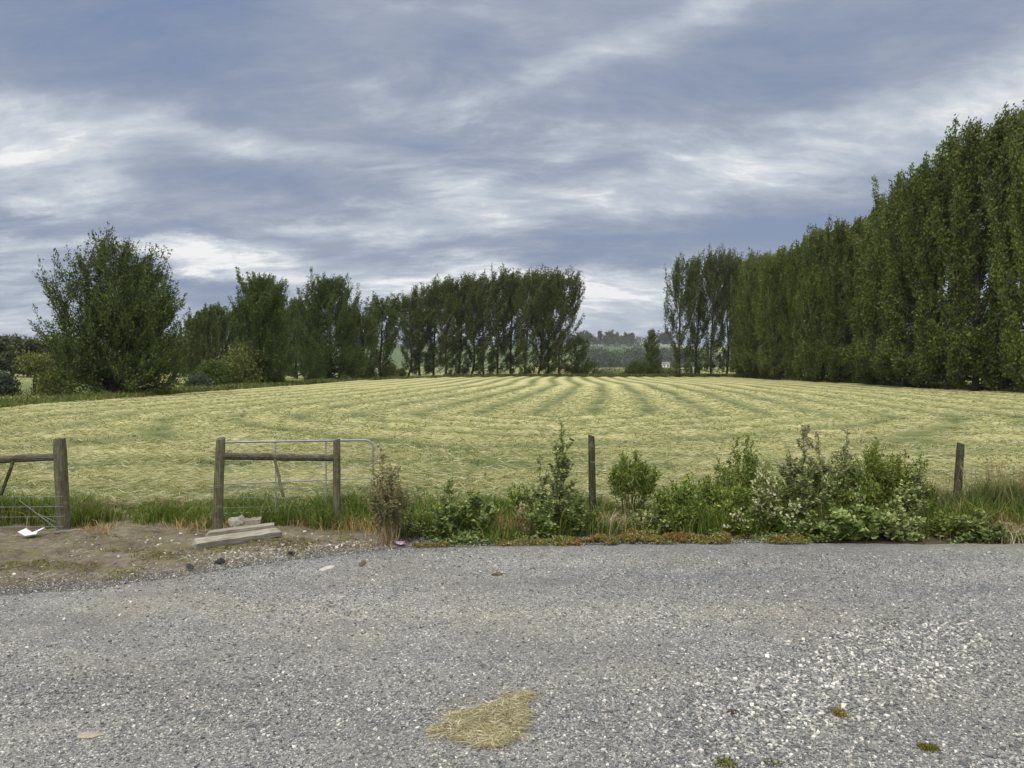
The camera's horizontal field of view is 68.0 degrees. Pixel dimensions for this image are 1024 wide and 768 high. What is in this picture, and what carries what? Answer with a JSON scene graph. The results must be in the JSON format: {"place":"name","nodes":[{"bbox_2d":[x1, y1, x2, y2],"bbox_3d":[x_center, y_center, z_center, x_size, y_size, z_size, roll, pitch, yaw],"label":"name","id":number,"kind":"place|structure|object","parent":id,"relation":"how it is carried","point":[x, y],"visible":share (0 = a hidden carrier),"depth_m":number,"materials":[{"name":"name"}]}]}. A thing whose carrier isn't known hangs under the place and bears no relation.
{"place":"outdoors","nodes":[
{"label":"outdoors","id":0,"kind":"place"},
{"bbox_2d":[110,339,729,366],"bbox_3d":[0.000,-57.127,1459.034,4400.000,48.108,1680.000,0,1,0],"label":"hills","id":1,"kind":"structure","parent":0,"point":[397,356],"depth_m":975.90,"materials":[{"name":"green plant"}]},
{"bbox_2d":[2,332,723,350],"bbox_3d":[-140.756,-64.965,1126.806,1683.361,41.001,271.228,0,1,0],"label":"hill wood","id":2,"kind":"object","parent":1,"relation":"on","point":[615,340],"visible":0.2,"depth_m":1123.35,"materials":[{"name":"green plant"}]},
{"bbox_2d":[0,367,980,399],"bbox_3d":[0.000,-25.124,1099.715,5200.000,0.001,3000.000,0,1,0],"label":"ground","id":3,"kind":"structure","parent":0,"point":[27,382],"depth_m":189.17,"materials":[{"name":"green plant"}]},
{"bbox_2d":[0,335,51,376],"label":"broadleaf tree","id":4,"kind":"object","parent":3,"relation":"on","point":[18,345],"visible":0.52,"depth_m":126.34,"materials":[{"name":"green plant"}]},
{"bbox_2d":[13,347,54,394],"bbox_3d":[-32.712,-0.858,52.480,3.102,3.437,3.227,-1,2,-25],"label":"tree","id":5,"kind":"object","parent":3,"relation":"on","point":[26,364],"visible":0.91,"depth_m":51.94,"materials":[{"name":"green plant"}]},
{"bbox_2d":[27,365,79,395],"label":"bush","id":6,"kind":"object","parent":3,"relation":"on","point":[48,376],"visible":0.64,"depth_m":51.76,"materials":[{"name":"green plant"}]},
{"bbox_2d":[27,222,197,394],"bbox_3d":[-25.992,-4.680,49.360,10.080,11.355,9.496,1,2,29],"label":"spreading tree","id":7,"kind":"object","parent":3,"relation":"on","point":[140,357],"visible":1,"depth_m":48.06,"materials":[{"name":"green plant"}]},
{"bbox_2d":[172,311,206,377],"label":"poplar tree","id":8,"kind":"object","parent":3,"relation":"on","point":[191,366],"visible":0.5,"depth_m":111.06,"materials":[{"name":"green plant"}]},
{"bbox_2d":[186,302,221,372],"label":"poplar tree","id":9,"kind":"object","parent":3,"relation":"on","point":[202,319],"visible":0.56,"depth_m":110.84,"materials":[{"name":"green plant"}]},
{"bbox_2d":[192,355,236,384],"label":"bush","id":10,"kind":"object","parent":3,"relation":"on","point":[218,373],"visible":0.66,"depth_m":70.56,"materials":[{"name":"green plant"}]},
{"bbox_2d":[201,301,232,363],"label":"poplar tree","id":11,"kind":"object","parent":3,"relation":"on","point":[217,333],"visible":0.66,"depth_m":111.16,"materials":[{"name":"green plant"}]},
{"bbox_2d":[220,339,265,383],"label":"bush","id":12,"kind":"object","parent":3,"relation":"on","point":[243,366],"visible":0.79,"depth_m":73.38,"materials":[{"name":"green plant"}]},
{"bbox_2d":[221,267,294,382],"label":"bushy tree","id":13,"kind":"object","parent":3,"relation":"on","point":[265,300],"visible":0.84,"depth_m":75.70,"materials":[{"name":"green plant"}]},
{"bbox_2d":[283,295,308,378],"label":"poplar tree","id":14,"kind":"object","parent":3,"relation":"on","point":[293,372],"visible":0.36,"depth_m":115.04,"materials":[{"name":"green plant"}]},
{"bbox_2d":[289,267,369,378],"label":"bushy tree","id":15,"kind":"object","parent":3,"relation":"on","point":[330,292],"visible":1,"depth_m":97.31,"materials":[{"name":"green plant"}]},
{"bbox_2d":[349,311,381,377],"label":"poplar tree","id":16,"kind":"object","parent":3,"relation":"on","point":[369,337],"visible":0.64,"depth_m":117.16,"materials":[{"name":"green plant"}]},
{"bbox_2d":[360,290,409,376],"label":"poplar tree","id":17,"kind":"object","parent":3,"relation":"on","point":[390,308],"visible":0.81,"depth_m":122.98,"materials":[{"name":"green plant"}]},
{"bbox_2d":[396,293,433,375],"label":"poplar tree","id":18,"kind":"object","parent":3,"relation":"on","point":[410,329],"visible":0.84,"depth_m":132.68,"materials":[{"name":"green plant"}]},
{"bbox_2d":[401,281,444,375],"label":"poplar tree","id":19,"kind":"object","parent":3,"relation":"on","point":[414,298],"visible":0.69,"depth_m":134.50,"materials":[{"name":"green plant"}]},
{"bbox_2d":[419,273,458,375],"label":"poplar tree","id":20,"kind":"object","parent":3,"relation":"on","point":[433,364],"visible":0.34,"depth_m":136.62,"materials":[{"name":"green plant"}]},
{"bbox_2d":[426,274,475,373],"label":"poplar tree","id":21,"kind":"object","parent":3,"relation":"on","point":[446,287],"visible":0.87,"depth_m":133.11,"materials":[{"name":"green plant"}]},
{"bbox_2d":[446,272,484,373],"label":"poplar tree","id":22,"kind":"object","parent":3,"relation":"on","point":[458,318],"visible":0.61,"depth_m":134.22,"materials":[{"name":"green plant"}]},
{"bbox_2d":[457,271,495,373],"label":"poplar tree","id":23,"kind":"object","parent":3,"relation":"on","point":[472,357],"visible":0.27,"depth_m":136.34,"materials":[{"name":"green plant"}]},
{"bbox_2d":[464,272,509,373],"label":"poplar tree","id":24,"kind":"object","parent":3,"relation":"on","point":[482,295],"visible":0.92,"depth_m":132.81,"materials":[{"name":"green plant"}]},
{"bbox_2d":[482,263,523,373],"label":"poplar tree","id":25,"kind":"object","parent":3,"relation":"on","point":[506,280],"visible":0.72,"depth_m":134.02,"materials":[{"name":"green plant"}]},
{"bbox_2d":[495,267,534,373],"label":"poplar tree","id":26,"kind":"object","parent":3,"relation":"on","point":[511,359],"visible":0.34,"depth_m":136.41,"materials":[{"name":"green plant"}]},
{"bbox_2d":[506,265,551,374],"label":"poplar tree","id":27,"kind":"object","parent":3,"relation":"on","point":[524,307],"visible":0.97,"depth_m":132.56,"materials":[{"name":"green plant"}]},
{"bbox_2d":[523,267,560,373],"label":"poplar tree","id":28,"kind":"object","parent":3,"relation":"on","point":[542,367],"visible":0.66,"depth_m":134.24,"materials":[{"name":"green plant"}]},
{"bbox_2d":[541,265,585,373],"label":"poplar tree","id":29,"kind":"object","parent":3,"relation":"on","point":[573,293],"visible":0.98,"depth_m":132.66,"materials":[{"name":"green plant"}]},
{"bbox_2d":[557,334,602,373],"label":"tree","id":30,"kind":"object","parent":3,"relation":"on","point":[578,359],"visible":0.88,"depth_m":135.99,"materials":[{"name":"green plant"}]},
{"bbox_2d":[639,328,664,373],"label":"tree","id":31,"kind":"object","parent":3,"relation":"on","point":[652,367],"visible":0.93,"depth_m":136.04,"materials":[{"name":"green plant"}]},
{"bbox_2d":[580,345,730,367],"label":"willow wood","id":32,"kind":"object","parent":3,"relation":"on","point":[607,358],"visible":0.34,"depth_m":701.14,"materials":[{"name":"green plant"}]},
{"bbox_2d":[662,251,704,376],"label":"poplar tree","id":33,"kind":"object","parent":3,"relation":"on","point":[682,303],"visible":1,"depth_m":129.88,"materials":[{"name":"green plant"}]},
{"bbox_2d":[680,248,718,373],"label":"poplar tree","id":34,"kind":"object","parent":3,"relation":"on","point":[699,336],"visible":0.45,"depth_m":132.40,"materials":[{"name":"green plant"}]},
{"bbox_2d":[694,243,736,376],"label":"poplar tree","id":35,"kind":"object","parent":3,"relation":"on","point":[722,263],"visible":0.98,"depth_m":129.64,"materials":[{"name":"green plant"}]},
{"bbox_2d":[711,247,744,373],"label":"poplar tree","id":36,"kind":"object","parent":3,"relation":"on","point":[726,356],"visible":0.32,"depth_m":132.40,"materials":[{"name":"green plant"}]},
{"bbox_2d":[729,257,767,375],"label":"poplar tree","id":37,"kind":"object","parent":3,"relation":"on","point":[735,354],"visible":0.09,"depth_m":119.66,"materials":[{"name":"green plant"}]},
{"bbox_2d":[736,251,777,378],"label":"poplar tree","id":38,"kind":"object","parent":3,"relation":"on","point":[746,359],"visible":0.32,"depth_m":112.72,"materials":[{"name":"green plant"}]},
{"bbox_2d":[753,245,794,379],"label":"poplar tree","id":39,"kind":"object","parent":3,"relation":"on","point":[769,278],"visible":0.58,"depth_m":101.13,"materials":[{"name":"green plant"}]},
{"bbox_2d":[775,242,820,377],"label":"poplar tree","id":40,"kind":"object","parent":3,"relation":"on","point":[786,342],"visible":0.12,"depth_m":98.65,"materials":[{"name":"green plant"}]},
{"bbox_2d":[781,233,820,378],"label":"poplar tree","id":41,"kind":"object","parent":3,"relation":"on","point":[793,273],"visible":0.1,"depth_m":95.22,"materials":[{"name":"green plant"}]},
{"bbox_2d":[791,223,846,378],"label":"poplar tree","id":42,"kind":"object","parent":3,"relation":"on","point":[801,286],"visible":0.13,"depth_m":91.86,"materials":[{"name":"green plant"}]},
{"bbox_2d":[794,223,847,381],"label":"poplar tree","id":43,"kind":"object","parent":3,"relation":"on","point":[810,271],"visible":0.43,"depth_m":87.50,"materials":[{"name":"green plant"}]},
{"bbox_2d":[815,222,857,380],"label":"poplar tree","id":44,"kind":"object","parent":3,"relation":"on","point":[825,363],"visible":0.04,"depth_m":83.98,"materials":[{"name":"green plant"}]},
{"bbox_2d":[815,214,871,382],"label":"poplar tree","id":45,"kind":"object","parent":3,"relation":"on","point":[832,356],"visible":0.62,"depth_m":81.53,"materials":[{"name":"green plant"}]},
{"bbox_2d":[839,210,888,382],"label":"poplar tree","id":46,"kind":"object","parent":3,"relation":"on","point":[850,352],"visible":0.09,"depth_m":77.47,"materials":[{"name":"green plant"}]},
{"bbox_2d":[848,197,911,384],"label":"poplar tree","id":47,"kind":"object","parent":3,"relation":"on","point":[864,375],"visible":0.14,"depth_m":74.54,"materials":[{"name":"green plant"}]},
{"bbox_2d":[852,188,919,384],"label":"poplar tree","id":48,"kind":"object","parent":3,"relation":"on","point":[874,329],"visible":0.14,"depth_m":71.69,"materials":[{"name":"green plant"}]},
{"bbox_2d":[863,169,937,386],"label":"poplar tree","id":49,"kind":"object","parent":3,"relation":"on","point":[882,363],"visible":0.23,"depth_m":67.91,"materials":[{"name":"green plant"}]},
{"bbox_2d":[877,152,952,388],"bbox_3d":[34.885,-9.310,64.181,7.719,19.800,6.892,1,2,44],"label":"poplar tree","id":50,"kind":"object","parent":3,"relation":"on","point":[910,205],"visible":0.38,"depth_m":64.66,"materials":[{"name":"green plant"}]},
{"bbox_2d":[908,123,1001,389],"bbox_3d":[35.859,-9.913,61.060,6.617,21.134,7.227,-1,2,-43],"label":"poplar tree","id":51,"kind":"object","parent":3,"relation":"on","point":[933,364],"visible":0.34,"depth_m":60.97,"materials":[{"name":"green plant"}]},
{"bbox_2d":[924,110,1023,390],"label":"poplar tree","id":52,"kind":"object","parent":3,"relation":"on","point":[966,339],"visible":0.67,"depth_m":56.58,"materials":[{"name":"green plant"}]},
{"bbox_2d":[973,103,1023,390],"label":"poplar tree","id":53,"kind":"object","parent":3,"relation":"on","point":[993,360],"visible":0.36,"depth_m":54.63,"materials":[{"name":"green plant"}]},
{"bbox_2d":[984,100,1023,391],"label":"poplar tree","id":54,"kind":"object","parent":3,"relation":"on","point":[1013,364],"visible":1,"depth_m":50.61,"materials":[{"name":"green plant"}]},
{"bbox_2d":[0,543,1023,767],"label":"gravel yard","id":55,"kind":"structure","parent":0,"point":[107,604],"depth_m":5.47,"materials":[{"name":"grey gravel"}]},
{"bbox_2d":[423,687,541,750],"bbox_3d":[-0.160,1.859,4.260,0.685,0.095,0.780,0,1,0],"label":"straw patch","id":56,"kind":"object","parent":55,"relation":"on","point":[486,726],"visible":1,"depth_m":4.17,"materials":[{"name":"beige plant"}]},
{"bbox_2d":[548,603,1023,767],"bbox_3d":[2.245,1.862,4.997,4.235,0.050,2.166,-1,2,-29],"label":"pale gravel","id":57,"kind":"structure","parent":55,"relation":"on","point":[883,645],"depth_m":4.83,"materials":[{"name":"grey gravel"}]},
{"bbox_2d":[0,376,1023,513],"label":"hay field","id":58,"kind":"structure","parent":0,"point":[577,383],"depth_m":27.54,"materials":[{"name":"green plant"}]},
{"bbox_2d":[0,487,1023,593],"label":"dirt verge","id":59,"kind":"structure","parent":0,"point":[38,549],"depth_m":8.35,"materials":[{"name":"brown soil"}]},
{"bbox_2d":[0,438,70,530],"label":"fence","id":60,"kind":"object","parent":59,"relation":"on","point":[58,456],"visible":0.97,"depth_m":9.06,"materials":[{"name":"wood"}]},
{"bbox_2d":[53,496,131,527],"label":"grass clump","id":61,"kind":"object","parent":59,"relation":"on","point":[103,512],"visible":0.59,"depth_m":9.49,"materials":[{"name":"green plant"}]},
{"bbox_2d":[113,493,231,522],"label":"grass clump","id":62,"kind":"object","parent":59,"relation":"on","point":[168,507],"visible":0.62,"depth_m":9.71,"materials":[{"name":"green plant"}]},
{"bbox_2d":[192,528,281,548],"bbox_3d":[-3.070,1.729,8.509,0.955,0.082,0.138,-3,17,-35],"label":"plank","id":63,"kind":"object","parent":59,"relation":"on","point":[232,538],"visible":0.99,"depth_m":8.46,"materials":[{"name":"grey wood"}]},
{"bbox_2d":[0,530,498,594],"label":"dirt stones","id":64,"kind":"object","parent":59,"relation":"on","point":[118,556],"visible":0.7,"depth_m":7.92,"materials":[{"name":"brown soil"}]},
{"bbox_2d":[0,526,526,582],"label":"moss","id":65,"kind":"object","parent":59,"relation":"on","point":[142,550],"visible":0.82,"depth_m":8.08,"materials":[{"name":"green plant"}]},
{"bbox_2d":[212,437,340,529],"bbox_3d":[-2.807,1.219,9.098,1.477,1.214,0.308,0,1,-14],"label":"fence","id":66,"kind":"object","parent":59,"relation":"on","point":[221,456],"visible":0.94,"depth_m":8.98,"materials":[{"name":"wood"}]},
{"bbox_2d":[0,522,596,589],"bbox_3d":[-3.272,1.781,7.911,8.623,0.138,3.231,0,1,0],"label":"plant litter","id":67,"kind":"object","parent":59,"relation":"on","point":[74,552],"visible":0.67,"depth_m":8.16,"materials":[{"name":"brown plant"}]},
{"bbox_2d":[224,439,374,514],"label":"gate","id":68,"kind":"structure","parent":59,"relation":"on","point":[325,479],"depth_m":9.78,"materials":[{"name":"metal"}]},
{"bbox_2d":[184,535,426,570],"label":"shell chips","id":69,"kind":"object","parent":59,"relation":"on","point":[257,555],"visible":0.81,"depth_m":8.10,"materials":[{"name":"grey gravel"}]},
{"bbox_2d":[0,530,775,594],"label":"edge gravel","id":70,"kind":"structure","parent":59,"relation":"on","point":[204,570],"depth_m":7.52,"materials":[{"name":"grey gravel"}]},
{"bbox_2d":[359,442,419,545],"bbox_3d":[-1.393,1.237,8.501,0.610,1.197,0.605,-1,2,-29],"label":"mallow weed","id":71,"kind":"object","parent":59,"relation":"on","point":[387,502],"visible":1,"depth_m":8.42,"materials":[{"name":"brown plant"}]},
{"bbox_2d":[429,476,462,538],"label":"mallow weed","id":72,"kind":"object","parent":59,"relation":"on","point":[443,524],"visible":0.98,"depth_m":8.62,"materials":[{"name":"green plant"}]},
{"bbox_2d":[457,489,499,532],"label":"mallow weed","id":73,"kind":"object","parent":59,"relation":"on","point":[474,500],"visible":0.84,"depth_m":8.87,"materials":[{"name":"green plant"}]},
{"bbox_2d":[475,513,531,546],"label":"grass clump","id":74,"kind":"object","parent":59,"relation":"on","point":[504,532],"visible":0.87,"depth_m":8.64,"materials":[{"name":"green plant"}]},
{"bbox_2d":[0,476,1023,538],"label":"verge grass","id":75,"kind":"structure","parent":59,"relation":"on","point":[320,512],"depth_m":9.38,"materials":[{"name":"green plant"}]},
{"bbox_2d":[522,453,552,529],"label":"mallow weed","id":76,"kind":"object","parent":59,"relation":"on","point":[536,494],"visible":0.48,"depth_m":9.04,"materials":[{"name":"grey plant"}]},
{"bbox_2d":[525,492,559,538],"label":"mallow weed","id":77,"kind":"object","parent":59,"relation":"on","point":[540,522],"visible":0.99,"depth_m":8.67,"materials":[{"name":"green plant"}]},
{"bbox_2d":[540,419,576,530],"bbox_3d":[0.552,1.102,9.071,0.447,1.400,0.560,0,1,0],"label":"mallow weed","id":78,"kind":"object","parent":59,"relation":"on","point":[559,496],"visible":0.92,"depth_m":8.95,"materials":[{"name":"green plant"}]},
{"bbox_2d":[559,488,601,535],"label":"mallow weed","id":79,"kind":"object","parent":59,"relation":"on","point":[575,516],"visible":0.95,"depth_m":8.86,"materials":[{"name":"green plant"}]},
{"bbox_2d":[588,435,600,511],"bbox_3d":[1.042,1.228,9.648,0.148,1.168,0.100,1,2,43],"label":"fence post","id":80,"kind":"object","parent":59,"relation":"on","point":[591,469],"visible":0.82,"depth_m":9.63,"materials":[{"name":"wood"}]},
{"bbox_2d":[410,528,809,547],"bbox_3d":[1.108,1.730,8.650,4.466,0.156,0.554,0,1,-2],"label":"stonecrop","id":81,"kind":"object","parent":59,"relation":"on","point":[633,535],"visible":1,"depth_m":8.54,"materials":[{"name":"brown plant"}]},
{"bbox_2d":[606,449,662,515],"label":"leafy shrub","id":82,"kind":"object","parent":59,"relation":"on","point":[620,478],"visible":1,"depth_m":9.57,"materials":[{"name":"green plant"}]},
{"bbox_2d":[651,472,704,532],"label":"leafy shrub","id":83,"kind":"object","parent":59,"relation":"on","point":[683,504],"visible":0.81,"depth_m":9.04,"materials":[{"name":"green plant"}]},
{"bbox_2d":[416,520,1023,546],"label":"weeds","id":84,"kind":"object","parent":59,"relation":"on","point":[463,536],"visible":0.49,"depth_m":8.62,"materials":[{"name":"green plant"}]},
{"bbox_2d":[695,473,759,522],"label":"leafy shrub","id":85,"kind":"object","parent":59,"relation":"on","point":[717,495],"visible":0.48,"depth_m":9.27,"materials":[{"name":"green plant"}]},
{"bbox_2d":[712,432,775,501],"bbox_3d":[3.095,1.211,10.175,0.934,1.122,0.926,0,1,0],"label":"leafy shrub","id":86,"kind":"object","parent":59,"relation":"on","point":[729,478],"visible":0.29,"depth_m":10.12,"materials":[{"name":"green plant"}]},
{"bbox_2d":[749,457,783,533],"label":"mallow weed","id":87,"kind":"object","parent":59,"relation":"on","point":[766,508],"visible":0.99,"depth_m":8.85,"materials":[{"name":"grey plant"}]},
{"bbox_2d":[771,503,821,540],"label":"mallow weed","id":88,"kind":"object","parent":59,"relation":"on","point":[802,527],"visible":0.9,"depth_m":8.72,"materials":[{"name":"green plant"}]},
{"bbox_2d":[775,425,826,522],"bbox_3d":[3.400,1.127,9.030,0.522,1.303,0.512,0,1,0],"label":"mallow weed","id":89,"kind":"object","parent":59,"relation":"on","point":[789,475],"visible":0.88,"depth_m":9.00,"materials":[{"name":"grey plant"}]},
{"bbox_2d":[793,431,837,517],"bbox_3d":[3.657,1.168,9.175,0.513,1.213,0.439,1,2,23],"label":"mallow weed","id":90,"kind":"object","parent":59,"relation":"on","point":[818,481],"visible":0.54,"depth_m":9.15,"materials":[{"name":"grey plant"}]},
{"bbox_2d":[806,499,855,540],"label":"mallow weed","id":91,"kind":"object","parent":59,"relation":"on","point":[825,528],"visible":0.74,"depth_m":8.67,"materials":[{"name":"green plant"}]},
{"bbox_2d":[826,429,866,509],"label":"mallow weed","id":92,"kind":"object","parent":59,"relation":"on","point":[851,455],"visible":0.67,"depth_m":9.37,"materials":[{"name":"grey plant"}]},
{"bbox_2d":[809,448,887,514],"bbox_3d":[4.176,1.286,9.693,1.087,1.009,1.131,1,2,41],"label":"leafy shrub","id":93,"kind":"object","parent":59,"relation":"on","point":[870,490],"visible":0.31,"depth_m":9.39,"materials":[{"name":"green plant"}]},
{"bbox_2d":[825,489,891,541],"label":"mallow weed","id":94,"kind":"object","parent":59,"relation":"on","point":[865,523],"visible":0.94,"depth_m":8.61,"materials":[{"name":"green plant"}]},
{"bbox_2d":[839,436,901,506],"bbox_3d":[4.680,1.223,9.958,0.829,1.068,0.875,0,1,0],"label":"leafy shrub","id":95,"kind":"object","parent":59,"relation":"on","point":[871,459],"visible":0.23,"depth_m":9.79,"materials":[{"name":"green leaves"}]},
{"bbox_2d":[874,493,926,541],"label":"mallow weed","id":96,"kind":"object","parent":59,"relation":"on","point":[896,525],"visible":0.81,"depth_m":8.66,"materials":[{"name":"green plant"}]},
{"bbox_2d":[873,448,940,516],"bbox_3d":[5.009,1.300,9.758,0.860,0.958,0.912,1,2,25],"label":"leafy shrub","id":97,"kind":"object","parent":59,"relation":"on","point":[899,471],"visible":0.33,"depth_m":9.68,"materials":[{"name":"green leaves"}]},
{"bbox_2d":[892,456,929,523],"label":"mallow weed","id":98,"kind":"object","parent":59,"relation":"on","point":[911,500],"visible":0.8,"depth_m":9.08,"materials":[{"name":"green plant"}]},
{"bbox_2d":[927,504,958,538],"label":"mallow weed","id":99,"kind":"object","parent":59,"relation":"on","point":[941,525],"visible":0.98,"depth_m":8.77,"materials":[{"name":"green plant"}]},
{"bbox_2d":[947,505,1010,541],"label":"mallow weed","id":100,"kind":"object","parent":59,"relation":"on","point":[978,521],"visible":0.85,"depth_m":8.67,"materials":[{"name":"green plant"}]},
{"bbox_2d":[943,457,1023,526],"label":"grass clump","id":101,"kind":"object","parent":59,"relation":"on","point":[987,489],"visible":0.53,"depth_m":9.30,"materials":[{"name":"green plant"}]},
{"bbox_2d":[0,373,1023,407],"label":"margin grass","id":102,"kind":"structure","parent":0,"point":[20,399],"depth_m":65.94,"materials":[{"name":"green plant"}]},
{"bbox_2d":[0,0,1023,346],"label":"sky","id":103,"kind":"structure","parent":0,"point":[392,146],"materials":[{"name":"grey"}]},
{"bbox_2d":[1,500,1023,550],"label":"dry grass","id":104,"kind":"structure","parent":0,"point":[352,528],"depth_m":9.09,"materials":[{"name":"beige plant"}]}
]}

